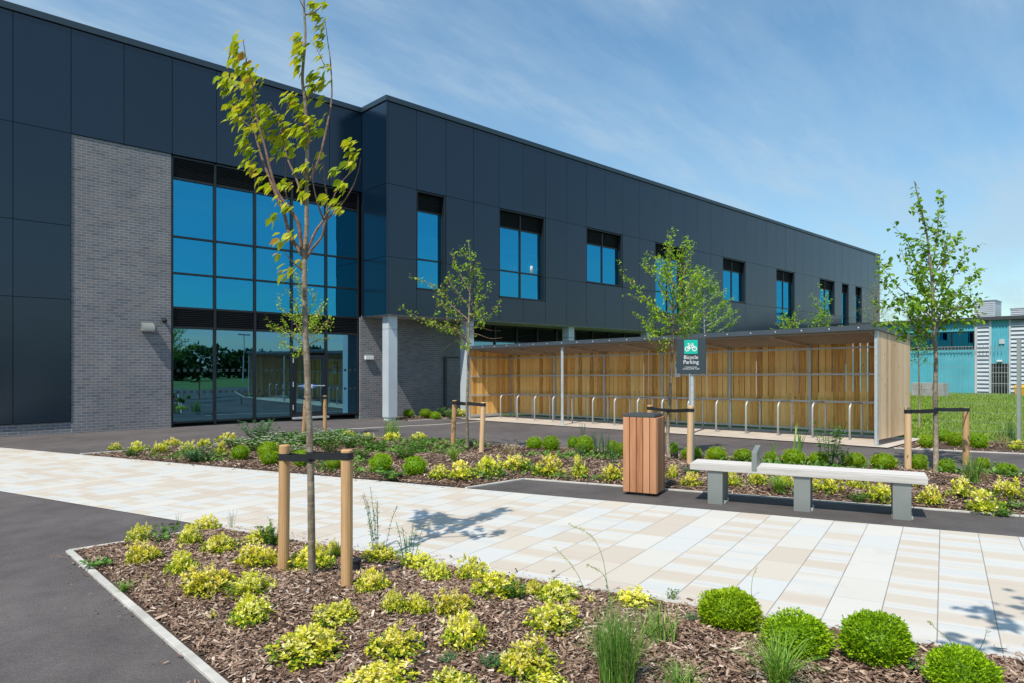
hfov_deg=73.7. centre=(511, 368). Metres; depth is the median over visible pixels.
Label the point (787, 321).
young tree
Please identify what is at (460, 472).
golden shrub
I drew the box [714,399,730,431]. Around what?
cycle hoop
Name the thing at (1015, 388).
grit bin
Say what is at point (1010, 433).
grass clump
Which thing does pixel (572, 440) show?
box ball
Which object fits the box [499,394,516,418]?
cycle hoop
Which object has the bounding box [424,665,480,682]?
golden shrub
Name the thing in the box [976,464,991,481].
grass clump
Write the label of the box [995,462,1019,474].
box ball
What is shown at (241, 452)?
box ball
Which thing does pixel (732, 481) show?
golden shrub
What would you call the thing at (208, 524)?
golden shrub
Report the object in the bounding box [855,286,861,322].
window
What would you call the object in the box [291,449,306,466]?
box ball
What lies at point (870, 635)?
box ball
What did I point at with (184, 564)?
golden shrub
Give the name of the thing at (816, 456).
box ball
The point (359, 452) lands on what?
herb clump
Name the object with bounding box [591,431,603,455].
rosemary
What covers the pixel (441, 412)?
herb clump
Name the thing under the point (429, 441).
ground cover
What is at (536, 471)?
herb clump
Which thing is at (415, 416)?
mulch chips
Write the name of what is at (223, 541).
golden shrub
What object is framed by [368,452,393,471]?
box ball
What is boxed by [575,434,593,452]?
box ball
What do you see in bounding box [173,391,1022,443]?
ground
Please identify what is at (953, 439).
box ball
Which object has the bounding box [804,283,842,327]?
young tree
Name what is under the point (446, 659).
weed
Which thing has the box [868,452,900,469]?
box ball
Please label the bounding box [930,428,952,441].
box ball
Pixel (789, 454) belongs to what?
box ball
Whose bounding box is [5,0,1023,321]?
sky
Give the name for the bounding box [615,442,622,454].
box ball
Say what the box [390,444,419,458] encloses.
herb clump
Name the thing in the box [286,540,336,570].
golden shrub
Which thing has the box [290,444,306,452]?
flowering herb
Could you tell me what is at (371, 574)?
golden shrub
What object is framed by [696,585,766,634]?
box ball
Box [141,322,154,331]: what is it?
wall light
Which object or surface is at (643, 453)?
litter bin
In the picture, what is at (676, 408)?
cycle hoop
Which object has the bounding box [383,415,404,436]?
grass clump
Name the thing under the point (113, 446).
golden shrub
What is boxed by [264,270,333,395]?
young tree
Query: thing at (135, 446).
golden shrub
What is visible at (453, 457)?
grass clump
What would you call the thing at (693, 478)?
golden shrub
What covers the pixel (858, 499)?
herb clump
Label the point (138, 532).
golden shrub
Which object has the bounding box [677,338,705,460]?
bicycle parking sign
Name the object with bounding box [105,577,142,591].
grass clump
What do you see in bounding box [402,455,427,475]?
box ball
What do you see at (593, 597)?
shrub sprout
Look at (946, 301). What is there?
young tree
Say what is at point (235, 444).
flowering herb
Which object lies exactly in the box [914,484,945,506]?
golden shrub
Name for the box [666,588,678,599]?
weed
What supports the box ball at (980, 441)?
on the mulch bed at (943, 445)
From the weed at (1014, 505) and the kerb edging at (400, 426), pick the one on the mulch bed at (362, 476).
the weed at (1014, 505)
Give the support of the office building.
on the ground at (787, 429)
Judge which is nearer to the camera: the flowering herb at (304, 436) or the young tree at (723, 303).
the flowering herb at (304, 436)
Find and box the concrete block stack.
[911,383,948,396]
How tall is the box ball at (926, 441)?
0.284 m
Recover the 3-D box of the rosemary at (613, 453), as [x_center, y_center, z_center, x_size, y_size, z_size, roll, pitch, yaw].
[1.650,1.391,11.124,0.191,0.355,0.194,0,0,-33]
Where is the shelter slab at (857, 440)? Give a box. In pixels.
[464,415,919,447]
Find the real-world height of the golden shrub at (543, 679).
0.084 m
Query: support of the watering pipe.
on the mulch bed at (203, 657)
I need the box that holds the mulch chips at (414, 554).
[50,456,1023,682]
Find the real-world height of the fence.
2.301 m
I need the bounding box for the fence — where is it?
[931,339,1023,440]
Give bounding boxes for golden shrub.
[107,442,123,450]
[124,521,153,542]
[124,538,163,565]
[127,441,149,451]
[149,440,170,452]
[163,437,180,445]
[163,544,202,576]
[176,523,202,544]
[178,561,237,598]
[179,439,198,453]
[191,513,222,530]
[196,438,212,446]
[197,531,241,554]
[211,440,228,455]
[213,432,239,442]
[223,568,276,601]
[225,592,276,628]
[233,540,277,569]
[239,526,274,544]
[263,622,352,671]
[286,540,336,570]
[310,598,360,628]
[323,537,340,555]
[337,658,420,682]
[352,565,391,594]
[360,542,401,562]
[363,618,426,663]
[379,586,407,614]
[380,431,401,440]
[399,548,436,571]
[404,590,432,614]
[411,432,426,439]
[418,561,452,581]
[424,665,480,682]
[427,464,450,479]
[433,586,473,616]
[439,609,488,653]
[447,459,479,479]
[454,552,489,580]
[457,408,464,415]
[469,564,521,600]
[475,454,503,475]
[492,632,563,682]
[501,453,533,470]
[521,598,584,637]
[523,577,548,597]
[525,668,569,682]
[532,453,565,476]
[534,578,583,603]
[568,454,588,479]
[598,462,622,480]
[608,584,657,608]
[665,464,679,479]
[679,471,703,486]
[728,472,743,486]
[746,474,769,485]
[780,476,793,488]
[813,478,843,493]
[841,480,868,488]
[861,481,890,503]
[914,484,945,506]
[945,475,976,499]
[964,488,1009,516]
[987,475,1023,499]
[1007,440,1023,449]
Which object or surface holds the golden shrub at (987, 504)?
on the mulch bed at (362, 476)
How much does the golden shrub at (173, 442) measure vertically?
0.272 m
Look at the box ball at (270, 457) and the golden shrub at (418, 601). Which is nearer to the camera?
the golden shrub at (418, 601)
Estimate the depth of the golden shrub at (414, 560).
5.47 m
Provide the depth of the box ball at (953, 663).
3.17 m
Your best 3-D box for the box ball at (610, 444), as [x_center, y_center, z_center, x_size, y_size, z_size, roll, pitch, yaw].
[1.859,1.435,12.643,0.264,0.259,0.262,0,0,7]
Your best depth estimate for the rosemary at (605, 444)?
12.32 m
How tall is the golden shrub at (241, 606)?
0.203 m
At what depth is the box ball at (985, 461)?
10.83 m
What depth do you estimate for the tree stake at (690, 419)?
11.21 m
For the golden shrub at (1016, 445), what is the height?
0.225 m
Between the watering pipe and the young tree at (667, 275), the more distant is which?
the young tree at (667, 275)
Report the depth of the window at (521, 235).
27.42 m
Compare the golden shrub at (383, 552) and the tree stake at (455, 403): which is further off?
the tree stake at (455, 403)
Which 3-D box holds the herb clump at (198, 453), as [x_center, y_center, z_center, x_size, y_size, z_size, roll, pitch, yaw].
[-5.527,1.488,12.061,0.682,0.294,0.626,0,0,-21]
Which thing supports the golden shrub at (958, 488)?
on the mulch bed at (362, 476)
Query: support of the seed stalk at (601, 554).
on the mulch bed at (203, 657)
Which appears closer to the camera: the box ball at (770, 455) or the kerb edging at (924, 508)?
the kerb edging at (924, 508)
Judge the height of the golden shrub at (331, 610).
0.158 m
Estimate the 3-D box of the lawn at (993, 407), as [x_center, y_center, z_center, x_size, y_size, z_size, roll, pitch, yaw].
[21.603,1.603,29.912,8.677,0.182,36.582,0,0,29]
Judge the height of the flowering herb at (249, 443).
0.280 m
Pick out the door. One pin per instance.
(317, 363)
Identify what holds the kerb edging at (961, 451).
on the ground at (787, 429)
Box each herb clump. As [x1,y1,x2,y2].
[120,446,141,456]
[178,444,219,461]
[238,419,281,441]
[280,429,305,440]
[327,428,352,436]
[353,447,371,458]
[361,439,389,451]
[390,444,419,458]
[404,436,427,451]
[436,406,451,416]
[518,460,532,469]
[530,465,543,474]
[681,467,701,473]
[832,448,852,466]
[849,491,868,502]
[992,507,1015,516]
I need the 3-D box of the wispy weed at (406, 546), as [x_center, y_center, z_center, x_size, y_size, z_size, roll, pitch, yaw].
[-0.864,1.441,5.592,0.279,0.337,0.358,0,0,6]
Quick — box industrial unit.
[832,299,1023,393]
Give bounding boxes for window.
[416,190,445,291]
[499,208,544,301]
[586,227,621,286]
[655,242,683,314]
[723,257,744,302]
[776,269,793,325]
[819,278,834,314]
[841,283,848,325]
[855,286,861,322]
[907,331,974,350]
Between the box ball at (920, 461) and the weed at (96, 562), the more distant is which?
the box ball at (920, 461)
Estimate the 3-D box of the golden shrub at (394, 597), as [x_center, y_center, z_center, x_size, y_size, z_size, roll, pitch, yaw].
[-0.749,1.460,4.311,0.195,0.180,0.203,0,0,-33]
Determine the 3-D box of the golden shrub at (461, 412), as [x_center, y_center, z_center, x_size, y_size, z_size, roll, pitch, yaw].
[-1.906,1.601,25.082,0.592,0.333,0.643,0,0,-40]
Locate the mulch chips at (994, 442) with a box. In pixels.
[898,440,1023,452]
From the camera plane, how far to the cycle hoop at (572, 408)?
21.39 m
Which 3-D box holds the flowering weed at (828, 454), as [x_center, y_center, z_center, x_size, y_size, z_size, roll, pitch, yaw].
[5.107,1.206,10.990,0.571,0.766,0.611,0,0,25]
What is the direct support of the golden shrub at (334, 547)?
on the mulch bed at (203, 657)
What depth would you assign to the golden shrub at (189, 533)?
6.13 m
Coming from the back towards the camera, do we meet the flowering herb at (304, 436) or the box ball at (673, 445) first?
the flowering herb at (304, 436)
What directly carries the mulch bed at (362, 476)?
on the asphalt
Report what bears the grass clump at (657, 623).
on the mulch bed at (203, 657)
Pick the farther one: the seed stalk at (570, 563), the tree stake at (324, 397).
the tree stake at (324, 397)
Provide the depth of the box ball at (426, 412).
23.92 m
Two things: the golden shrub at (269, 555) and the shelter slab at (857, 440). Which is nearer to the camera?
the golden shrub at (269, 555)
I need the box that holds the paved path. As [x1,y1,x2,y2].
[0,448,1023,657]
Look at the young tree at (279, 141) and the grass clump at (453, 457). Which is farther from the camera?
the grass clump at (453, 457)
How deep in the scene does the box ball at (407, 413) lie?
23.94 m
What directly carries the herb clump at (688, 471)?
on the mulch bed at (362, 476)
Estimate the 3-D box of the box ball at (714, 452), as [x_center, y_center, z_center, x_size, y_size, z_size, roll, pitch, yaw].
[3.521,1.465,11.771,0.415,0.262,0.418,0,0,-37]
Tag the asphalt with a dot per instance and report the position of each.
(54, 627)
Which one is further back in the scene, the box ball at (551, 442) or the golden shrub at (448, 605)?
the box ball at (551, 442)
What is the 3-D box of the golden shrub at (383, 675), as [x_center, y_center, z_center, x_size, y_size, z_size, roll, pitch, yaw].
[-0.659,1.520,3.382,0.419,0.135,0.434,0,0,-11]
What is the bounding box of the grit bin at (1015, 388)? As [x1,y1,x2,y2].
[1013,385,1023,394]
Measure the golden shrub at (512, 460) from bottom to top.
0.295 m
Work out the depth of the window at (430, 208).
24.31 m
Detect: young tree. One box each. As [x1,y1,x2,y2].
[212,0,360,575]
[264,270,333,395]
[398,240,500,449]
[615,228,713,457]
[670,259,740,333]
[770,305,803,328]
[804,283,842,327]
[850,274,895,325]
[870,181,986,471]
[910,325,933,427]
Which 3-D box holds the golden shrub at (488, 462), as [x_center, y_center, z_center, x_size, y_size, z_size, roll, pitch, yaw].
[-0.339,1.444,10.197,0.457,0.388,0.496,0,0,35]
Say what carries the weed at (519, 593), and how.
on the mulch bed at (203, 657)
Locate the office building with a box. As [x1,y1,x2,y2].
[0,0,880,436]
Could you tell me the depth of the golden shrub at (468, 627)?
3.78 m
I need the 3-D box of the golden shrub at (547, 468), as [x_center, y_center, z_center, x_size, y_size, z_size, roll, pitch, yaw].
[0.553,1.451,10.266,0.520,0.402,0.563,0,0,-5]
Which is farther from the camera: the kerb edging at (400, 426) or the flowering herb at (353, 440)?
the kerb edging at (400, 426)
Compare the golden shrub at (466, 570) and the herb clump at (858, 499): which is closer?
the golden shrub at (466, 570)
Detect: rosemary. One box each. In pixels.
[574,444,584,456]
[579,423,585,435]
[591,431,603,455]
[600,435,609,454]
[608,443,618,464]
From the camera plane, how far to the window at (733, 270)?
39.14 m
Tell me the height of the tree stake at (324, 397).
1.085 m
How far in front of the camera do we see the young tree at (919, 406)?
19.49 m
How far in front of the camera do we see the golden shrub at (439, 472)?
9.89 m
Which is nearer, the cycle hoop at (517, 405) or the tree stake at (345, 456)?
the tree stake at (345, 456)
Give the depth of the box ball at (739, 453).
11.48 m
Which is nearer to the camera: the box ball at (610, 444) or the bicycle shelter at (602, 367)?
the box ball at (610, 444)
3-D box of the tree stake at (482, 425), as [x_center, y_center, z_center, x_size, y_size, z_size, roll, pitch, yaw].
[-0.699,1.177,13.131,0.409,1.068,0.110,0,0,16]
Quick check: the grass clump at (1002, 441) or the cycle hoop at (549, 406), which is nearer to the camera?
the grass clump at (1002, 441)
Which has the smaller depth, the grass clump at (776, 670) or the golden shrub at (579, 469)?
the grass clump at (776, 670)
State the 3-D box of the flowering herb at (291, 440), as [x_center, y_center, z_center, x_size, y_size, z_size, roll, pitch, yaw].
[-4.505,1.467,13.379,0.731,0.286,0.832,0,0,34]
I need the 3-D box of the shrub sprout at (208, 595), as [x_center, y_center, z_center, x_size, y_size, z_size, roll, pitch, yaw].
[-2.059,1.545,4.640,0.080,0.069,0.072,0,0,-4]
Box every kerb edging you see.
[66,527,228,682]
[80,443,216,454]
[224,527,1023,661]
[322,421,479,430]
[408,415,493,420]
[465,478,1023,516]
[894,447,1023,453]
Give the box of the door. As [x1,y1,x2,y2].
[293,355,325,416]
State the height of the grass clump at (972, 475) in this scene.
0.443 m
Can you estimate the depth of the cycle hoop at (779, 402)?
16.75 m
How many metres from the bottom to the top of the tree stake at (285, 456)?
1.079 m
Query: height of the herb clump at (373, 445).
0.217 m
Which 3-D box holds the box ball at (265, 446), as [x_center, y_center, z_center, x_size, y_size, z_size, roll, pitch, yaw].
[-4.297,1.446,12.033,0.401,0.377,0.388,0,0,12]
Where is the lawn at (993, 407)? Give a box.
[896,392,1023,441]
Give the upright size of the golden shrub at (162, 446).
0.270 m
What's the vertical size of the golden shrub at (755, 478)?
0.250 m
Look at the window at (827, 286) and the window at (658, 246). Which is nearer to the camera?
the window at (658, 246)
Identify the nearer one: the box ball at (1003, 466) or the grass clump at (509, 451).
the box ball at (1003, 466)
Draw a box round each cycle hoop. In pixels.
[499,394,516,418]
[516,394,532,419]
[533,395,550,420]
[551,395,569,421]
[571,396,588,422]
[592,396,609,423]
[613,397,629,425]
[637,397,652,411]
[661,398,677,426]
[687,398,704,428]
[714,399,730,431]
[744,400,761,433]
[776,400,793,435]
[810,401,827,437]
[848,402,863,439]
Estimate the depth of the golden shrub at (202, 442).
13.85 m
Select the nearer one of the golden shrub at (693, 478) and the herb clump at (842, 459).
the golden shrub at (693, 478)
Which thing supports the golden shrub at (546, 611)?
on the mulch bed at (203, 657)
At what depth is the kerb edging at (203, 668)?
4.28 m
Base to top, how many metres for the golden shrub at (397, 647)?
0.197 m
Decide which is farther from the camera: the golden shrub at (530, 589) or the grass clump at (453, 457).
the grass clump at (453, 457)
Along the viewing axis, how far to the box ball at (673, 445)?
12.93 m
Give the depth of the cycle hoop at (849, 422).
15.37 m
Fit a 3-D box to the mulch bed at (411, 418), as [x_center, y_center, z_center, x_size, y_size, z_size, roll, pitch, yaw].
[-2.546,1.735,25.179,4.250,0.079,1.750,0,0,-43]
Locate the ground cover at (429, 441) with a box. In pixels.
[145,432,1023,509]
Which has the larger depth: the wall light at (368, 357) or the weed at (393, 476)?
the wall light at (368, 357)
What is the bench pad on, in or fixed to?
on the asphalt
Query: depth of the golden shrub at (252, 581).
4.68 m
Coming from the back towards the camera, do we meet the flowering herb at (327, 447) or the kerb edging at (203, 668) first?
the flowering herb at (327, 447)
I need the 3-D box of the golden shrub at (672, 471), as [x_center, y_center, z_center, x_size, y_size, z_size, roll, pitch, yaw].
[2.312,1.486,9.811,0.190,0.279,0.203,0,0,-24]
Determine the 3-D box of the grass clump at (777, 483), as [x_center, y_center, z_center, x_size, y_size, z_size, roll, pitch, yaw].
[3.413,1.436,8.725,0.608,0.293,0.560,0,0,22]
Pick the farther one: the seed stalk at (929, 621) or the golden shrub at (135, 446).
the golden shrub at (135, 446)
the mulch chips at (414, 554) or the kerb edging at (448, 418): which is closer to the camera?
the mulch chips at (414, 554)
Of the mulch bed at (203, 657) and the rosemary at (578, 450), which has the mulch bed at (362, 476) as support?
the rosemary at (578, 450)
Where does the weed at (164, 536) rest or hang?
on the mulch bed at (203, 657)
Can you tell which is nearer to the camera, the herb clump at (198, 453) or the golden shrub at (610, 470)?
the golden shrub at (610, 470)
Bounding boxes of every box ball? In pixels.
[230,444,251,459]
[257,441,278,459]
[259,450,278,464]
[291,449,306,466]
[326,460,340,468]
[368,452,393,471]
[402,409,414,416]
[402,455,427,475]
[419,408,430,416]
[429,411,440,418]
[525,436,543,448]
[541,435,560,450]
[567,436,577,447]
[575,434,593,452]
[606,440,616,452]
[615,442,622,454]
[670,441,679,453]
[680,447,702,458]
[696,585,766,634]
[705,446,727,459]
[733,448,751,461]
[757,607,836,660]
[763,450,777,462]
[780,449,806,464]
[807,451,829,464]
[837,607,919,670]
[845,451,867,467]
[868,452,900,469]
[912,453,928,469]
[917,435,932,447]
[919,642,1006,682]
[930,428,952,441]
[937,457,955,472]
[945,433,961,445]
[970,432,989,448]
[974,457,991,468]
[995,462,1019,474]
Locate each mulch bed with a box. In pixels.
[76,529,1023,682]
[84,438,1023,514]
[396,414,496,419]
[898,441,1023,452]
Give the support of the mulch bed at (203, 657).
on the asphalt
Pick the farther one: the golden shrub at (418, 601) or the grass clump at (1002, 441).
the grass clump at (1002, 441)
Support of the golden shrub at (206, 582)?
on the mulch bed at (203, 657)
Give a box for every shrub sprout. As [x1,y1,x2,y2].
[203,591,212,600]
[584,592,597,601]
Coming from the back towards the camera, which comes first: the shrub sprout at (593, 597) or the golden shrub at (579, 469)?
the golden shrub at (579, 469)
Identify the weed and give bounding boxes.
[78,556,113,568]
[150,523,179,542]
[254,517,277,545]
[362,488,398,548]
[372,467,405,479]
[396,522,426,563]
[437,650,457,662]
[479,650,502,668]
[499,576,527,598]
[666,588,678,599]
[681,611,698,621]
[811,420,846,464]
[904,657,926,670]
[997,499,1022,508]
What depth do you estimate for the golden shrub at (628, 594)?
4.62 m
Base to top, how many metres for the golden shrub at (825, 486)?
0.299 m
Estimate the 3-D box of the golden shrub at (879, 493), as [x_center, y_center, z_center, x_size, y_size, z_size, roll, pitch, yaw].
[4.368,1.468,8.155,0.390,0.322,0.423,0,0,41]
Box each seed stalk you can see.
[552,546,584,590]
[568,523,610,606]
[926,620,952,644]
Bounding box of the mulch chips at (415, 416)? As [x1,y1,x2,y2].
[396,414,470,419]
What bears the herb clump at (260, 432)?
on the mulch bed at (362, 476)
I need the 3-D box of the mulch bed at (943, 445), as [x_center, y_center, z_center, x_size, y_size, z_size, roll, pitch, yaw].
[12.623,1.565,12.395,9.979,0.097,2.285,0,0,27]
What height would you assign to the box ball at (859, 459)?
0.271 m
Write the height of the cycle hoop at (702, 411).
0.843 m
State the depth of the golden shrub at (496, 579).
4.64 m
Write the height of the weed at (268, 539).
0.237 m
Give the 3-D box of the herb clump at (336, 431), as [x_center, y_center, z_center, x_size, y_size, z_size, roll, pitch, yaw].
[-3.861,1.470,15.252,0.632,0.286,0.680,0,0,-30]
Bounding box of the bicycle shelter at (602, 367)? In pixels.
[464,324,912,445]
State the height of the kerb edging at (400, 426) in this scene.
0.131 m
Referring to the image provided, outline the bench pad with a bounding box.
[468,480,1023,536]
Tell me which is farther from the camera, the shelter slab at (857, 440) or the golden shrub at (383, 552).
the shelter slab at (857, 440)
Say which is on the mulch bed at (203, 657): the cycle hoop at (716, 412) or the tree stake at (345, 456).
the tree stake at (345, 456)
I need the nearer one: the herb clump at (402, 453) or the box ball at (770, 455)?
the box ball at (770, 455)
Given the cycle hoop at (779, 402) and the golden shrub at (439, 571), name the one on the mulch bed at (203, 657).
the golden shrub at (439, 571)
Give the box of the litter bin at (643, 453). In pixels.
[623,412,664,495]
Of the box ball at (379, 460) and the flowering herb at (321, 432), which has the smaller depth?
the box ball at (379, 460)
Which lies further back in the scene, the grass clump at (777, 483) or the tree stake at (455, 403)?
the tree stake at (455, 403)
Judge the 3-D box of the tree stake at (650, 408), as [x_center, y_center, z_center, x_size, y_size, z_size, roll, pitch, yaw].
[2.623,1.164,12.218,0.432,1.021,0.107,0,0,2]
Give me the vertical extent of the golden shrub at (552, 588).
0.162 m
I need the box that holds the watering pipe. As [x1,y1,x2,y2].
[353,558,361,570]
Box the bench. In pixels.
[690,445,927,520]
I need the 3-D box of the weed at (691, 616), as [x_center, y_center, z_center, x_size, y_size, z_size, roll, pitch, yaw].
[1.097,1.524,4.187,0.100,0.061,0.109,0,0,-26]
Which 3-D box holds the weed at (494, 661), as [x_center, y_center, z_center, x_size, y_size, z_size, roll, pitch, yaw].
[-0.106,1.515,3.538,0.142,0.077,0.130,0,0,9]
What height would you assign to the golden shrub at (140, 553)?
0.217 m
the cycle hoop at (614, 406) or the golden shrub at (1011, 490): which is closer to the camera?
the golden shrub at (1011, 490)
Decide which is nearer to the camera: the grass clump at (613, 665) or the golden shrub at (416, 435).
the grass clump at (613, 665)
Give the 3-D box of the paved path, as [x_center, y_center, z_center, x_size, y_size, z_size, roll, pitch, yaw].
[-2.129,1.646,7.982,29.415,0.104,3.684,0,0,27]
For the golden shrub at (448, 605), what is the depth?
4.28 m
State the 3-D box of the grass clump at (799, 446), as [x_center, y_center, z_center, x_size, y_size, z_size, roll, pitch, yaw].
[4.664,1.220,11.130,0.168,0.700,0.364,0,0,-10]
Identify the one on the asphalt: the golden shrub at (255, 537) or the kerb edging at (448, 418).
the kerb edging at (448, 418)
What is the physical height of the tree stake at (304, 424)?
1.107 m
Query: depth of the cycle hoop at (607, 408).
21.01 m
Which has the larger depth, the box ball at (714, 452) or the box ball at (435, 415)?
the box ball at (435, 415)
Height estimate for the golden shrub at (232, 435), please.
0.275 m
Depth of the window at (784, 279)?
43.54 m
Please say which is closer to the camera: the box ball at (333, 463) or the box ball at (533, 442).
the box ball at (333, 463)
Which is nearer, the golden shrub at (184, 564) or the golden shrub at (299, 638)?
the golden shrub at (299, 638)
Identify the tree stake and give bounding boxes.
[278,444,314,571]
[302,396,305,434]
[306,449,352,586]
[311,395,326,432]
[451,400,468,444]
[467,402,485,451]
[647,405,667,412]
[668,406,693,463]
[904,407,937,468]
[934,408,969,464]
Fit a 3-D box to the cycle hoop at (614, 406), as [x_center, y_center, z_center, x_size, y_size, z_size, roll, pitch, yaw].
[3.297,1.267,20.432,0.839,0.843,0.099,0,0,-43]
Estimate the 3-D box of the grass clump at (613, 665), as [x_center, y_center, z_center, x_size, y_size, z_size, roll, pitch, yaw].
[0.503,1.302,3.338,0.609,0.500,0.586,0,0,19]
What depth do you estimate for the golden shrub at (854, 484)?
8.90 m
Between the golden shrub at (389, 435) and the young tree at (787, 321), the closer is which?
the golden shrub at (389, 435)
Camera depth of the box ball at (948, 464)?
10.21 m
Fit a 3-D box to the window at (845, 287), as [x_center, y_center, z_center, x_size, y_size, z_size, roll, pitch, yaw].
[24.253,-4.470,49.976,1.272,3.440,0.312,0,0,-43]
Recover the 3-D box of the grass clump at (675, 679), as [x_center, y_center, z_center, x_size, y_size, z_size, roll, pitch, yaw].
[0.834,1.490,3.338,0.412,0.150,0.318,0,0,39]
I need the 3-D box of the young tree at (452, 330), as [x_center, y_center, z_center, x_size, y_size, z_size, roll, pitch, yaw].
[-1.165,-0.442,13.321,1.940,4.100,1.641,0,0,-2]
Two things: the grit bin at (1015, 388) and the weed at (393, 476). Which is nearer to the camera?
the weed at (393, 476)
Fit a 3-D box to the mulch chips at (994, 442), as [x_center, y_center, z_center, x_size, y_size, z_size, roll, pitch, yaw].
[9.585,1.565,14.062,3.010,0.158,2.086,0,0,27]
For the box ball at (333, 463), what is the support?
on the mulch bed at (362, 476)
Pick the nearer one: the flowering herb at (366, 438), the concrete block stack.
the flowering herb at (366, 438)
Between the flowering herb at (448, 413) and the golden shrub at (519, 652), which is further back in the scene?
the flowering herb at (448, 413)
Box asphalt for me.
[0,415,1023,682]
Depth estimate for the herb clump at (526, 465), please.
10.66 m
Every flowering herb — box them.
[220,436,242,448]
[237,436,274,450]
[251,431,285,444]
[260,436,299,448]
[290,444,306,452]
[294,431,321,444]
[304,428,330,441]
[313,431,348,451]
[338,434,362,447]
[358,432,375,442]
[444,408,458,418]
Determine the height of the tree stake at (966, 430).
1.107 m
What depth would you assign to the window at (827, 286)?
48.29 m
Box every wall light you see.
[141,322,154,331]
[364,356,373,359]
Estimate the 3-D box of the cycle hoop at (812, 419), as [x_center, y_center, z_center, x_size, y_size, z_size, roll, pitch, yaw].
[7.295,1.203,16.216,0.839,0.843,0.099,0,0,-43]
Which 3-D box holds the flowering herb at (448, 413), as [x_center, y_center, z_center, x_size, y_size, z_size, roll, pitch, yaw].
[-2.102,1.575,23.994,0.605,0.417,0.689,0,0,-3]
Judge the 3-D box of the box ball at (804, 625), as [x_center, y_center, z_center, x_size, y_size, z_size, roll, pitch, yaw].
[1.546,1.438,3.704,0.410,0.240,0.393,0,0,32]
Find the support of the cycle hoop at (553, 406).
on the shelter slab at (857, 440)
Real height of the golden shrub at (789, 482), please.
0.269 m
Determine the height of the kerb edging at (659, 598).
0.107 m
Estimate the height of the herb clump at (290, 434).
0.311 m
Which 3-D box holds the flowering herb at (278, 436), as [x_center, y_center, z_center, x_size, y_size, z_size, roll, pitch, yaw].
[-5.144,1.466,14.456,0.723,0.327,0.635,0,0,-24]
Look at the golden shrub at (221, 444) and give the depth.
12.61 m
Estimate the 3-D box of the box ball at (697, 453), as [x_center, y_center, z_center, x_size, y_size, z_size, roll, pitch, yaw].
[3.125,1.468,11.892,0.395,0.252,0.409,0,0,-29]
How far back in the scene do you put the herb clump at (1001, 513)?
7.39 m
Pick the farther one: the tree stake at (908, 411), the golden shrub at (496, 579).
the tree stake at (908, 411)
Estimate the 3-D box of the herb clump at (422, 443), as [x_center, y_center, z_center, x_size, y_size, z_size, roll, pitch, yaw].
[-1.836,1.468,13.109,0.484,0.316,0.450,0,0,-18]
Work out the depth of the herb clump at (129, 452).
12.87 m
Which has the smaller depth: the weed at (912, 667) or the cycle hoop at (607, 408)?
the weed at (912, 667)
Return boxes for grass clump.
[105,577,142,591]
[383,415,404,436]
[442,447,463,461]
[494,442,521,454]
[561,588,673,682]
[625,595,688,645]
[642,654,721,682]
[720,622,834,682]
[764,475,793,492]
[793,425,805,464]
[953,451,986,483]
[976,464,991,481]
[994,435,1010,444]
[995,420,1022,438]
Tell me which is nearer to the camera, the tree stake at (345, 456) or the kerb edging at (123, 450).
the tree stake at (345, 456)
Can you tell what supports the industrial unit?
on the ground at (787, 429)
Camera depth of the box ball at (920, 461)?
10.69 m
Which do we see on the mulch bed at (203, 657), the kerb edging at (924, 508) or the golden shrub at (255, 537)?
the golden shrub at (255, 537)
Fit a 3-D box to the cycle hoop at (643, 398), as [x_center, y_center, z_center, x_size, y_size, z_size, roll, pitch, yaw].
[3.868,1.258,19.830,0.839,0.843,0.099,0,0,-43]
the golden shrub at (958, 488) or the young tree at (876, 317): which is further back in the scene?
the young tree at (876, 317)
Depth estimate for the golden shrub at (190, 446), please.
12.94 m
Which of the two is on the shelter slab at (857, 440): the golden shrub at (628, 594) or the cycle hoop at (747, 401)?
the cycle hoop at (747, 401)
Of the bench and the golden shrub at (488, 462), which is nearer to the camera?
the bench
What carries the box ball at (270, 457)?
on the mulch bed at (362, 476)
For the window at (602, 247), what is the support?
in the office building

